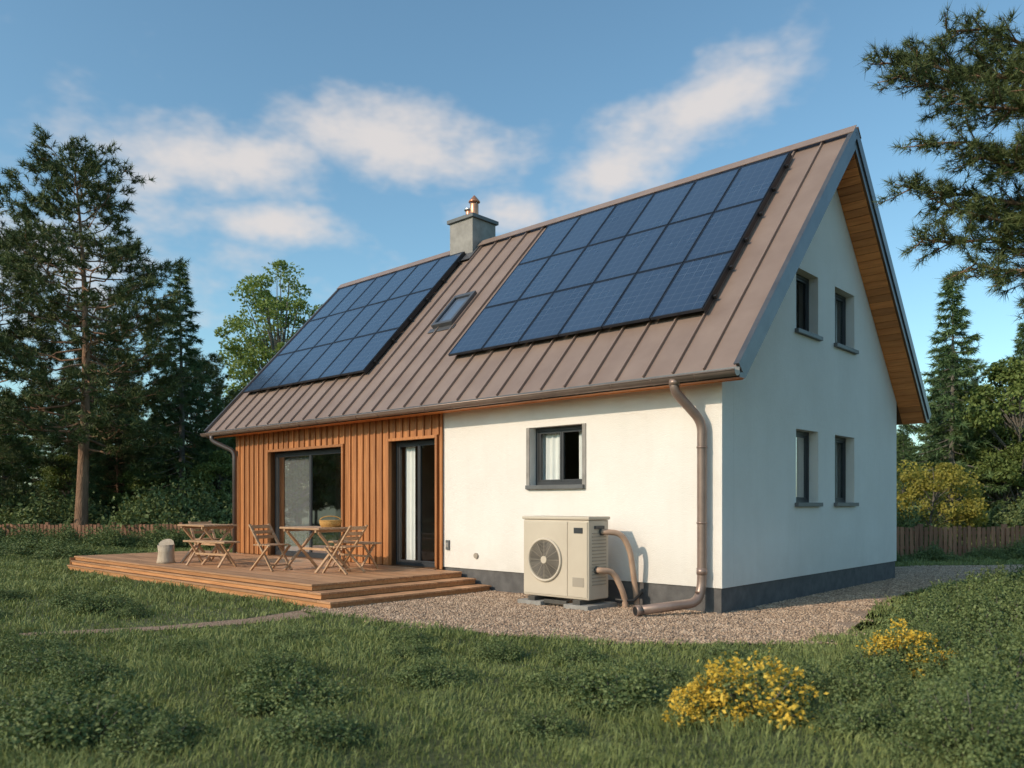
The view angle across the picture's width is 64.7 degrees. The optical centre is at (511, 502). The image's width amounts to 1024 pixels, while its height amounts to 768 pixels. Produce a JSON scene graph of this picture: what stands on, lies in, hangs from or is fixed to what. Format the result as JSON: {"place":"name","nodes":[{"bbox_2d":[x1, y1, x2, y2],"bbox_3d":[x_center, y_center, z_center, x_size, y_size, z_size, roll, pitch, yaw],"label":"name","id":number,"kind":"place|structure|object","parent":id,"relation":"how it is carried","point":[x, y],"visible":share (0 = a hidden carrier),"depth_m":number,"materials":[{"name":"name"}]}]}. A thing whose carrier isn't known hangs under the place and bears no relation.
{"place":"outdoors","nodes":[
{"label":"outdoors","id":0,"kind":"place"},
{"bbox_2d":[16,611,313,635],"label":"gravel path","id":1,"kind":"structure","parent":0,"point":[275,616],"depth_m":9.36,"materials":[{"name":"gravel"}]},
{"bbox_2d":[0,505,1023,767],"bbox_3d":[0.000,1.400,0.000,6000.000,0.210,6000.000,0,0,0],"label":"ground","id":2,"kind":"structure","parent":0,"point":[468,749],"depth_m":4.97,"materials":[{"name":"plant"}]},
{"bbox_2d":[0,626,68,656],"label":"shrub","id":3,"kind":"object","parent":2,"relation":"on","point":[14,642],"visible":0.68,"depth_m":7.55,"materials":[{"name":"green plant"}]},
{"bbox_2d":[0,218,74,510],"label":"pine tree","id":4,"kind":"object","parent":2,"relation":"on","point":[6,458],"visible":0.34,"depth_m":28.51,"materials":[{"name":"green plant"}]},
{"bbox_2d":[5,531,85,555],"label":"shrub","id":5,"kind":"object","parent":2,"relation":"on","point":[33,547],"visible":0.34,"depth_m":20.81,"materials":[{"name":"green plant"}]},
{"bbox_2d":[0,673,98,725],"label":"shrub","id":6,"kind":"object","parent":2,"relation":"on","point":[25,702],"visible":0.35,"depth_m":5.26,"materials":[{"name":"green plant"}]},
{"bbox_2d":[0,637,102,679],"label":"shrub","id":7,"kind":"object","parent":2,"relation":"on","point":[20,664],"visible":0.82,"depth_m":6.72,"materials":[{"name":"green plant"}]},
{"bbox_2d":[0,478,108,535],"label":"hedge shrub","id":8,"kind":"object","parent":2,"relation":"on","point":[18,514],"visible":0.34,"depth_m":27.20,"materials":[{"name":"green plant"}]},
{"bbox_2d":[26,539,100,559],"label":"shrub","id":9,"kind":"object","parent":2,"relation":"on","point":[56,552],"visible":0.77,"depth_m":19.83,"materials":[{"name":"green plant"}]},
{"bbox_2d":[39,518,92,546],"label":"hedge shrub","id":10,"kind":"object","parent":2,"relation":"on","point":[66,533],"visible":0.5,"depth_m":24.52,"materials":[{"name":"green plant"}]},
{"bbox_2d":[42,487,115,530],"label":"hedge shrub","id":11,"kind":"object","parent":2,"relation":"on","point":[90,506],"visible":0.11,"depth_m":27.95,"materials":[{"name":"green plant"}]},
{"bbox_2d":[0,671,170,756],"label":"shrub","id":12,"kind":"object","parent":2,"relation":"on","point":[67,720],"visible":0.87,"depth_m":4.75,"materials":[{"name":"green plant"}]},
{"bbox_2d":[38,651,136,690],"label":"shrub","id":13,"kind":"object","parent":2,"relation":"on","point":[81,671],"visible":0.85,"depth_m":6.04,"materials":[{"name":"green plant"}]},
{"bbox_2d":[26,290,155,508],"bbox_3d":[-17.077,-3.731,33.000,4.869,10.277,5.416,0,0,37],"label":"pine tree","id":14,"kind":"object","parent":2,"relation":"on","point":[50,462],"visible":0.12,"depth_m":32.63,"materials":[{"name":"green plant"}]},
{"bbox_2d":[62,584,142,614],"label":"shrub","id":15,"kind":"object","parent":2,"relation":"on","point":[92,604],"visible":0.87,"depth_m":10.14,"materials":[{"name":"green plant"}]},
{"bbox_2d":[0,123,205,533],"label":"pine tree","id":16,"kind":"object","parent":2,"relation":"on","point":[11,404],"visible":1,"depth_m":26.18,"materials":[{"name":"green plant"}]},
{"bbox_2d":[70,516,140,547],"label":"hedge shrub","id":17,"kind":"object","parent":2,"relation":"on","point":[109,537],"visible":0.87,"depth_m":24.16,"materials":[{"name":"green plant"}]},
{"bbox_2d":[0,522,231,540],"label":"wooden fence","id":18,"kind":"object","parent":2,"relation":"on","point":[79,528],"visible":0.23,"depth_m":25.87,"materials":[{"name":"brown wood"}]},
{"bbox_2d":[91,704,226,763],"bbox_3d":[-2.005,1.286,4.638,0.705,0.249,0.637,0,0,-21],"label":"shrub","id":19,"kind":"object","parent":2,"relation":"on","point":[167,730],"visible":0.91,"depth_m":4.55,"materials":[{"name":"green plant"}]},
{"bbox_2d":[96,467,231,534],"bbox_3d":[-11.584,0.085,27.350,3.982,2.700,4.284,0,0,27],"label":"hedge shrub","id":20,"kind":"object","parent":2,"relation":"on","point":[140,514],"visible":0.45,"depth_m":26.92,"materials":[{"name":"green plant"}]},
{"bbox_2d":[123,261,230,506],"bbox_3d":[-12.876,-3.930,31.937,4.476,11.261,4.884,0,0,-24],"label":"spruce tree","id":21,"kind":"object","parent":2,"relation":"on","point":[186,428],"visible":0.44,"depth_m":31.35,"materials":[{"name":"green plant"}]},
{"bbox_2d":[177,472,231,523],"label":"hedge shrub","id":22,"kind":"object","parent":2,"relation":"on","point":[201,488],"visible":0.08,"depth_m":28.55,"materials":[{"name":"green plant"}]},
{"bbox_2d":[189,397,231,506],"bbox_3d":[-11.410,-1.329,31.080,2.384,5.634,2.734,0,0,-18],"label":"spruce tree","id":23,"kind":"object","parent":2,"relation":"on","point":[215,406],"visible":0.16,"depth_m":30.89,"materials":[{"name":"green plant"}]},
{"bbox_2d":[214,258,323,399],"bbox_3d":[-11.310,-5.321,39.988,6.508,13.449,6.450,0,0,-19],"label":"birch tree","id":24,"kind":"object","parent":2,"relation":"on","point":[265,350],"visible":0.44,"depth_m":38.75,"materials":[{"name":"green plant"}]},
{"bbox_2d":[233,642,314,679],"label":"shrub","id":25,"kind":"object","parent":2,"relation":"on","point":[264,660],"visible":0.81,"depth_m":6.42,"materials":[{"name":"green plant"}]},
{"bbox_2d":[67,550,491,608],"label":"wooden deck","id":26,"kind":"structure","parent":2,"relation":"on","point":[301,582],"depth_m":12.70,"materials":[{"name":"brown wood"}]},
{"bbox_2d":[177,524,236,564],"bbox_3d":[-5.676,0.763,15.052,1.050,0.730,0.642,0,0,43],"label":"garden table","id":27,"kind":"object","parent":26,"relation":"on","point":[206,528],"visible":0.96,"depth_m":14.91,"materials":[{"name":"brown wood"}]},
{"bbox_2d":[183,540,239,567],"bbox_3d":[-5.329,0.896,14.323,1.200,0.456,0.359,0,0,35],"label":"garden bench","id":28,"kind":"object","parent":26,"relation":"on","point":[220,542],"visible":0.98,"depth_m":14.17,"materials":[{"name":"brown wood"}]},
{"bbox_2d":[209,435,236,552],"bbox_3d":[-6.479,-0.203,18.146,0.630,2.625,0.100,0,0,5],"label":"downpipe","id":29,"kind":"object","parent":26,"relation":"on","point":[234,483],"visible":1,"depth_m":18.09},
{"bbox_2d":[249,524,292,571],"bbox_3d":[-4.040,0.739,13.537,0.577,0.773,0.495,0,0,33],"label":"folding chair","id":30,"kind":"object","parent":26,"relation":"on","point":[260,545],"visible":1,"depth_m":13.54,"materials":[{"name":"brown wood"}]},
{"bbox_2d":[279,526,350,572],"bbox_3d":[-3.240,0.763,13.415,1.150,0.731,0.692,0,0,43],"label":"garden table","id":31,"kind":"object","parent":26,"relation":"on","point":[318,530],"visible":0.88,"depth_m":13.26,"materials":[{"name":"brown wood"}]},
{"bbox_2d":[322,525,367,574],"bbox_3d":[-2.674,0.739,12.968,0.577,0.773,0.495,0,0,28],"label":"folding chair","id":32,"kind":"object","parent":26,"relation":"on","point":[348,533],"visible":1,"depth_m":12.87,"materials":[{"name":"brown wood"}]},
{"bbox_2d":[266,622,323,646],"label":"shrub","id":33,"kind":"object","parent":2,"relation":"on","point":[293,635],"visible":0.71,"depth_m":8.05,"materials":[{"name":"green plant"}]},
{"bbox_2d":[225,655,368,717],"bbox_3d":[-1.522,1.235,5.554,0.939,0.332,0.849,0,0,13],"label":"shrub","id":34,"kind":"object","parent":2,"relation":"on","point":[258,695],"visible":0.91,"depth_m":5.45,"materials":[{"name":"green plant"}]},
{"bbox_2d":[241,695,372,758],"bbox_3d":[-1.203,1.264,4.722,0.714,0.261,0.692,0,0,41],"label":"shrub","id":35,"kind":"object","parent":2,"relation":"on","point":[323,724],"visible":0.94,"depth_m":4.63,"materials":[{"name":"green plant"}]},
{"bbox_2d":[338,453,340,548],"bbox_3d":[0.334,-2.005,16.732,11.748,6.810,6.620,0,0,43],"label":"door frame","id":36,"kind":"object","parent":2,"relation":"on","point":[339,495],"depth_m":19.98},
{"bbox_2d":[206,133,928,437],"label":"roof slab","id":37,"kind":"structure","parent":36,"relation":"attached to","point":[702,344],"depth_m":12.34,"materials":[{"name":"brown metal"}]},
{"bbox_2d":[243,252,465,392],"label":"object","id":38,"kind":"structure","parent":37,"relation":"on","point":[398,331],"depth_m":17.36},
{"bbox_2d":[245,253,460,390],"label":"solar array small cells","id":39,"kind":"object","parent":38,"relation":"attached to","point":[377,341],"visible":1,"depth_m":17.98,"materials":[{"name":"glass"}]},
{"bbox_2d":[427,290,476,333],"bbox_3d":[-1.119,-3.686,15.621,0.720,0.849,0.737,0,0,43],"label":"skylight","id":40,"kind":"object","parent":37,"relation":"on","point":[451,312],"visible":1,"depth_m":15.57},
{"bbox_2d":[200,368,739,436],"bbox_3d":[-2.199,-1.543,13.973,13.190,0.110,0.158,0,0,43],"label":"gutter","id":41,"kind":"object","parent":37,"relation":"attached to","point":[698,376],"visible":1,"depth_m":11.90,"materials":[{"name":"metal"}]},
{"bbox_2d":[447,195,498,255],"bbox_3d":[-0.875,-5.810,18.038,0.820,2.020,0.820,0,0,43],"label":"chimney","id":42,"kind":"object","parent":37,"relation":"on","point":[471,229],"visible":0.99,"depth_m":17.78,"materials":[{"name":"grey concrete"}]},
{"bbox_2d":[206,141,824,431],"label":"standing seams","id":43,"kind":"object","parent":37,"relation":"attached to","point":[510,349],"visible":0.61,"depth_m":14.44,"materials":[{"name":"metal"}]},
{"bbox_2d":[204,128,930,432],"bbox_3d":[0.389,-3.631,16.776,13.214,4.167,7.595,0,0,43],"label":"verge flashing","id":44,"kind":"object","parent":37,"relation":"attached to","point":[767,308],"visible":0.66,"depth_m":11.38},
{"bbox_2d":[214,154,924,438],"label":"soffit boards","id":45,"kind":"object","parent":37,"relation":"attached to","point":[905,393],"visible":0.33,"depth_m":13.65,"materials":[{"name":"brown wood"}]},
{"bbox_2d":[337,125,860,288],"bbox_3d":[0.389,-5.660,16.776,13.230,0.147,0.336,0,0,43],"label":"ridge cap","id":46,"kind":"object","parent":37,"relation":"on","point":[716,170],"visible":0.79,"depth_m":14.76,"materials":[{"name":"metal"}]},
{"bbox_2d":[448,152,791,355],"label":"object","id":47,"kind":"structure","parent":37,"relation":"on","point":[728,266],"depth_m":12.53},
{"bbox_2d":[450,154,786,353],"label":"solar array large cells","id":48,"kind":"object","parent":47,"relation":"attached to","point":[692,285],"visible":1,"depth_m":12.98,"materials":[{"name":"glass"}]},
{"bbox_2d":[404,432,797,561],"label":"interior rooms","id":49,"kind":"object","parent":36,"relation":"in","point":[428,483],"depth_m":15.99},
{"bbox_2d":[834,437,858,505],"bbox_3d":[5.337,-0.512,13.161,0.270,1.131,0.936,0,0,43],"label":"gable window","id":50,"kind":"structure","parent":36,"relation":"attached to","point":[841,501],"depth_m":13.47,"materials":[{"name":"grey metal"}]},
{"bbox_2d":[244,438,443,569],"bbox_3d":[-3.480,-0.180,15.952,6.598,3.160,0.300,0,0,43],"label":"wood wall backing","id":51,"kind":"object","parent":2,"relation":"on","point":[273,501],"visible":0.18,"depth_m":14.72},
{"bbox_2d":[275,448,340,558],"bbox_3d":[-4.098,0.015,16.497,2.646,2.186,0.071,0,0,43],"label":"sliding window","id":52,"kind":"structure","parent":51,"relation":"in","point":[294,491],"depth_m":16.61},
{"bbox_2d":[236,413,442,568],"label":"wood cladding","id":53,"kind":"structure","parent":51,"relation":"attached to","point":[365,443],"depth_m":15.18,"materials":[{"name":"wood"}]},
{"bbox_2d":[266,435,438,568],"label":"opening reveals","id":54,"kind":"object","parent":51,"relation":"attached to","point":[269,520],"visible":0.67,"depth_m":14.57,"materials":[{"name":"brown wood"}]},
{"bbox_2d":[406,446,414,559],"bbox_3d":[-1.829,0.025,14.550,0.270,2.150,0.041,0,0,43],"label":"curtain door","id":55,"kind":"structure","parent":51,"relation":"attached to","point":[410,503],"depth_m":14.57,"materials":[{"name":"fabric"}]},
{"bbox_2d":[396,439,434,566],"bbox_3d":[-1.618,0.005,14.208,1.236,2.206,0.070,0,0,43],"label":"terrace door","id":56,"kind":"structure","parent":51,"relation":"attached to","point":[399,559],"depth_m":14.40,"materials":[{"name":"black metal"}]},
{"bbox_2d":[380,636,443,661],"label":"shrub","id":57,"kind":"object","parent":2,"relation":"on","point":[421,649],"visible":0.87,"depth_m":7.26,"materials":[{"name":"green plant"}]},
{"bbox_2d":[388,650,479,689],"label":"shrub","id":58,"kind":"object","parent":2,"relation":"on","point":[420,677],"visible":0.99,"depth_m":6.17,"materials":[{"name":"green plant"}]},
{"bbox_2d":[472,635,525,663],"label":"shrub","id":59,"kind":"object","parent":2,"relation":"on","point":[498,650],"visible":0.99,"depth_m":7.20,"materials":[{"name":"green plant"}]},
{"bbox_2d":[0,344,1023,521],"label":"background trees","id":60,"kind":"object","parent":2,"relation":"on","point":[220,460],"visible":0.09,"depth_m":31.71,"materials":[{"name":"plant"}]},
{"bbox_2d":[498,700,581,744],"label":"shrub","id":61,"kind":"object","parent":2,"relation":"on","point":[559,725],"visible":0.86,"depth_m":4.94,"materials":[{"name":"green plant"}]},
{"bbox_2d":[516,660,592,697],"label":"shrub","id":62,"kind":"object","parent":2,"relation":"on","point":[546,678],"visible":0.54,"depth_m":6.05,"materials":[{"name":"green plant"}]},
{"bbox_2d":[547,639,612,666],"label":"shrub","id":63,"kind":"object","parent":2,"relation":"on","point":[584,654],"visible":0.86,"depth_m":7.06,"materials":[{"name":"green plant"}]},
{"bbox_2d":[561,657,678,717],"bbox_3d":[0.797,1.268,5.723,0.902,0.352,0.998,0,0,16],"label":"shrub","id":64,"kind":"object","parent":2,"relation":"on","point":[634,688],"visible":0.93,"depth_m":5.60,"materials":[{"name":"green plant"}]},
{"bbox_2d":[615,652,693,688],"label":"shrub","id":65,"kind":"object","parent":2,"relation":"on","point":[668,673],"visible":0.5,"depth_m":6.25,"materials":[{"name":"green plant"}]},
{"bbox_2d":[300,565,1021,643],"bbox_3d":[8.984,1.390,14.354,24.673,0.001,6.949,0,0,-22],"label":"gravel area","id":66,"kind":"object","parent":2,"relation":"on","point":[862,613],"visible":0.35,"depth_m":9.65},
{"bbox_2d":[518,516,642,610],"bbox_3d":[0.918,0.800,11.004,1.519,1.240,0.838,0,0,43],"label":"heat pump","id":67,"kind":"object","parent":66,"relation":"on","point":[565,559],"visible":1,"depth_m":10.75,"materials":[{"name":"paint"}]},
{"bbox_2d":[302,565,1022,644],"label":"gravel pebbles","id":68,"kind":"object","parent":66,"relation":"on","point":[923,576],"visible":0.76,"depth_m":9.95,"materials":[{"name":"gravel"}]},
{"bbox_2d":[444,561,894,613],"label":"plinth","id":69,"kind":"structure","parent":2,"relation":"on","point":[724,600],"depth_m":11.41,"materials":[{"name":"concrete"}]},
{"bbox_2d":[443,381,733,588],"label":"white wall front","id":70,"kind":"structure","parent":69,"relation":"on","point":[640,490],"depth_m":11.20,"materials":[{"name":"paint"}]},
{"bbox_2d":[525,425,583,488],"bbox_3d":[0.689,-0.672,11.993,1.096,0.931,0.260,0,0,43],"label":"window","id":71,"kind":"structure","parent":70,"relation":"in","point":[562,482],"depth_m":12.06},
{"bbox_2d":[543,433,559,479],"bbox_3d":[0.613,-0.700,12.309,0.420,1.000,0.042,0,0,43],"label":"curtain","id":72,"kind":"object","parent":71,"relation":"hanging from","point":[551,456],"visible":0.48,"depth_m":12.31,"materials":[{"name":"fabric"}]},
{"bbox_2d":[526,423,585,489],"bbox_3d":[0.643,-0.670,11.944,1.140,0.941,0.034,0,0,43],"label":"window surround","id":73,"kind":"object","parent":70,"relation":"attached to","point":[583,455],"visible":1,"depth_m":11.58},
{"bbox_2d":[633,379,706,616],"bbox_3d":[1.984,-0.077,10.039,1.062,2.917,0.180,0,0,-20],"label":"downpipe","id":74,"kind":"object","parent":70,"relation":"attached to","point":[694,413],"visible":1,"depth_m":10.12,"materials":[{"name":"metal"}]},
{"bbox_2d":[734,189,895,586],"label":"white wall gable","id":75,"kind":"structure","parent":69,"relation":"on","point":[825,392],"depth_m":12.38,"materials":[{"name":"paint"}]},
{"bbox_2d":[795,431,822,506],"bbox_3d":[4.335,-0.512,12.067,0.270,1.131,0.896,0,0,43],"label":"gable window","id":76,"kind":"structure","parent":75,"relation":"in","point":[800,466],"depth_m":12.27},
{"bbox_2d":[795,273,822,340],"bbox_3d":[4.335,-2.947,12.067,0.270,0.961,0.896,0,0,43],"label":"gable window","id":77,"kind":"structure","parent":75,"relation":"in","point":[804,281],"depth_m":12.36,"materials":[{"name":"grey metal"}]},
{"bbox_2d":[834,293,858,354],"bbox_3d":[5.337,-2.947,13.161,0.270,0.961,0.936,0,0,43],"label":"gable window","id":78,"kind":"structure","parent":75,"relation":"in","point":[842,301],"depth_m":13.46,"materials":[{"name":"grey metal"}]},
{"bbox_2d":[660,671,757,728],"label":"yellow flower bush","id":79,"kind":"object","parent":2,"relation":"on","point":[681,713],"visible":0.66,"depth_m":4.90,"materials":[{"name":"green plant"}]},
{"bbox_2d":[666,644,828,729],"bbox_3d":[1.505,1.163,5.161,0.968,0.519,1.018,0,0,21],"label":"yellow flower bush","id":80,"kind":"object","parent":2,"relation":"on","point":[739,685],"visible":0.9,"depth_m":4.94,"materials":[{"name":"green plant"}]},
{"bbox_2d":[769,654,853,699],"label":"shrub","id":81,"kind":"object","parent":2,"relation":"on","point":[809,672],"visible":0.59,"depth_m":5.79,"materials":[{"name":"green plant"}]},
{"bbox_2d":[799,685,906,747],"bbox_3d":[1.994,1.224,4.767,0.595,0.299,0.577,0,0,30],"label":"shrub","id":82,"kind":"object","parent":2,"relation":"on","point":[834,717],"visible":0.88,"depth_m":4.68,"materials":[{"name":"green plant"}]},
{"bbox_2d":[827,641,912,678],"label":"shrub","id":83,"kind":"object","parent":2,"relation":"on","point":[858,662],"visible":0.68,"depth_m":6.45,"materials":[{"name":"green plant"}]},
{"bbox_2d":[829,655,923,708],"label":"shrub","id":84,"kind":"object","parent":2,"relation":"on","point":[863,685],"visible":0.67,"depth_m":5.43,"materials":[{"name":"green plant"}]},
{"bbox_2d":[841,677,963,745],"bbox_3d":[2.378,1.232,4.899,0.714,0.359,0.692,0,0,-44],"label":"shrub","id":85,"kind":"object","parent":2,"relation":"on","point":[894,707],"visible":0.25,"depth_m":4.90,"materials":[{"name":"green plant"}]},
{"bbox_2d":[855,615,957,677],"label":"yellow flower bush","id":86,"kind":"object","parent":2,"relation":"on","point":[900,644],"visible":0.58,"depth_m":6.67,"materials":[{"name":"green plant"}]},
{"bbox_2d":[896,483,933,553],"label":"hedge shrub","id":87,"kind":"object","parent":2,"relation":"on","point":[906,523],"visible":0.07,"depth_m":21.79,"materials":[{"name":"green plant"}]},
{"bbox_2d":[875,595,956,634],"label":"shrub","id":88,"kind":"object","parent":2,"relation":"on","point":[908,611],"visible":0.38,"depth_m":8.52,"materials":[{"name":"green plant"}]},
{"bbox_2d":[891,607,962,642],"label":"shrub","id":89,"kind":"object","parent":2,"relation":"on","point":[939,629],"visible":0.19,"depth_m":7.60,"materials":[{"name":"green plant"}]},
{"bbox_2d":[884,584,976,620],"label":"shrub","id":90,"kind":"object","parent":2,"relation":"on","point":[939,599],"visible":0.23,"depth_m":9.07,"materials":[{"name":"green plant"}]},
{"bbox_2d":[885,619,980,664],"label":"shrub","id":91,"kind":"object","parent":2,"relation":"on","point":[947,644],"visible":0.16,"depth_m":6.96,"materials":[{"name":"green plant"}]},
{"bbox_2d":[908,540,958,560],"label":"shrub","id":92,"kind":"object","parent":2,"relation":"on","point":[932,553],"visible":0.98,"depth_m":19.40,"materials":[{"name":"green plant"}]},
{"bbox_2d":[856,1,1023,322],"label":"pine tree","id":93,"kind":"object","parent":2,"relation":"on","point":[996,86],"visible":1,"depth_m":7.58,"materials":[{"name":"green plant"}]},
{"bbox_2d":[904,638,978,681],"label":"shrub","id":94,"kind":"object","parent":2,"relation":"on","point":[929,663],"visible":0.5,"depth_m":6.33,"materials":[{"name":"green plant"}]},
{"bbox_2d":[896,460,989,542],"bbox_3d":[11.966,0.082,23.579,3.067,2.657,3.375,0,0,0],"label":"yellow green tree","id":95,"kind":"object","parent":2,"relation":"on","point":[945,473],"visible":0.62,"depth_m":22.89,"materials":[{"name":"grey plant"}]},
{"bbox_2d":[864,650,1023,767],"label":"dark shrub","id":96,"kind":"object","parent":2,"relation":"on","point":[1000,733],"visible":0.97,"depth_m":4.24,"materials":[{"name":"green plant"}]},
{"bbox_2d":[896,269,1019,525],"bbox_3d":[17.265,-3.848,32.224,4.585,10.835,5.258,0,0,5],"label":"spruce tree","id":97,"kind":"object","parent":2,"relation":"on","point":[951,374],"visible":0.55,"depth_m":31.72,"materials":[{"name":"green plant"}]},
{"bbox_2d":[896,524,1023,556],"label":"wooden fence","id":98,"kind":"object","parent":2,"relation":"on","point":[917,532],"visible":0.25,"depth_m":20.62,"materials":[{"name":"brown wood"}]},
{"bbox_2d":[906,659,1023,738],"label":"shrub","id":99,"kind":"object","parent":2,"relation":"on","point":[986,685],"visible":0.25,"depth_m":5.10,"materials":[{"name":"green plant"}]},
{"bbox_2d":[930,596,1018,649],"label":"shrub","id":100,"kind":"object","parent":2,"relation":"on","point":[968,622],"visible":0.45,"depth_m":7.87,"materials":[{"name":"green plant"}]},
{"bbox_2d":[928,657,1023,712],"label":"shrub","id":101,"kind":"object","parent":2,"relation":"on","point":[1005,676],"visible":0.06,"depth_m":5.54,"materials":[{"name":"green plant"}]},
{"bbox_2d":[930,629,1023,693],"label":"shrub","id":102,"kind":"object","parent":2,"relation":"on","point":[1010,660],"visible":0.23,"depth_m":6.04,"materials":[{"name":"green plant"}]},
{"bbox_2d":[938,357,1023,513],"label":"broadleaf tree","id":103,"kind":"object","parent":2,"relation":"on","point":[1001,374],"visible":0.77,"depth_m":30.91,"materials":[{"name":"green plant"}]},
{"bbox_2d":[948,577,1023,629],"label":"shrub","id":104,"kind":"object","parent":2,"relation":"on","point":[1014,614],"visible":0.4,"depth_m":8.74,"materials":[{"name":"green plant"}]},
{"bbox_2d":[951,614,1023,667],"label":"shrub","id":105,"kind":"object","parent":2,"relation":"on","point":[1004,644],"visible":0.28,"depth_m":7.10,"materials":[{"name":"green plant"}]},
{"bbox_2d":[962,492,1023,549],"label":"hedge shrub","id":106,"kind":"object","parent":2,"relation":"on","point":[993,519],"visible":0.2,"depth_m":22.88,"materials":[{"name":"green plant"}]},
{"bbox_2d":[984,321,1023,516],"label":"spruce tree","id":107,"kind":"object","parent":2,"relation":"on","point":[1020,343],"visible":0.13,"depth_m":34.00,"materials":[{"name":"green plant"}]},
{"bbox_2d":[0,0,1023,497],"label":"sky","id":108,"kind":"structure","parent":0,"point":[340,141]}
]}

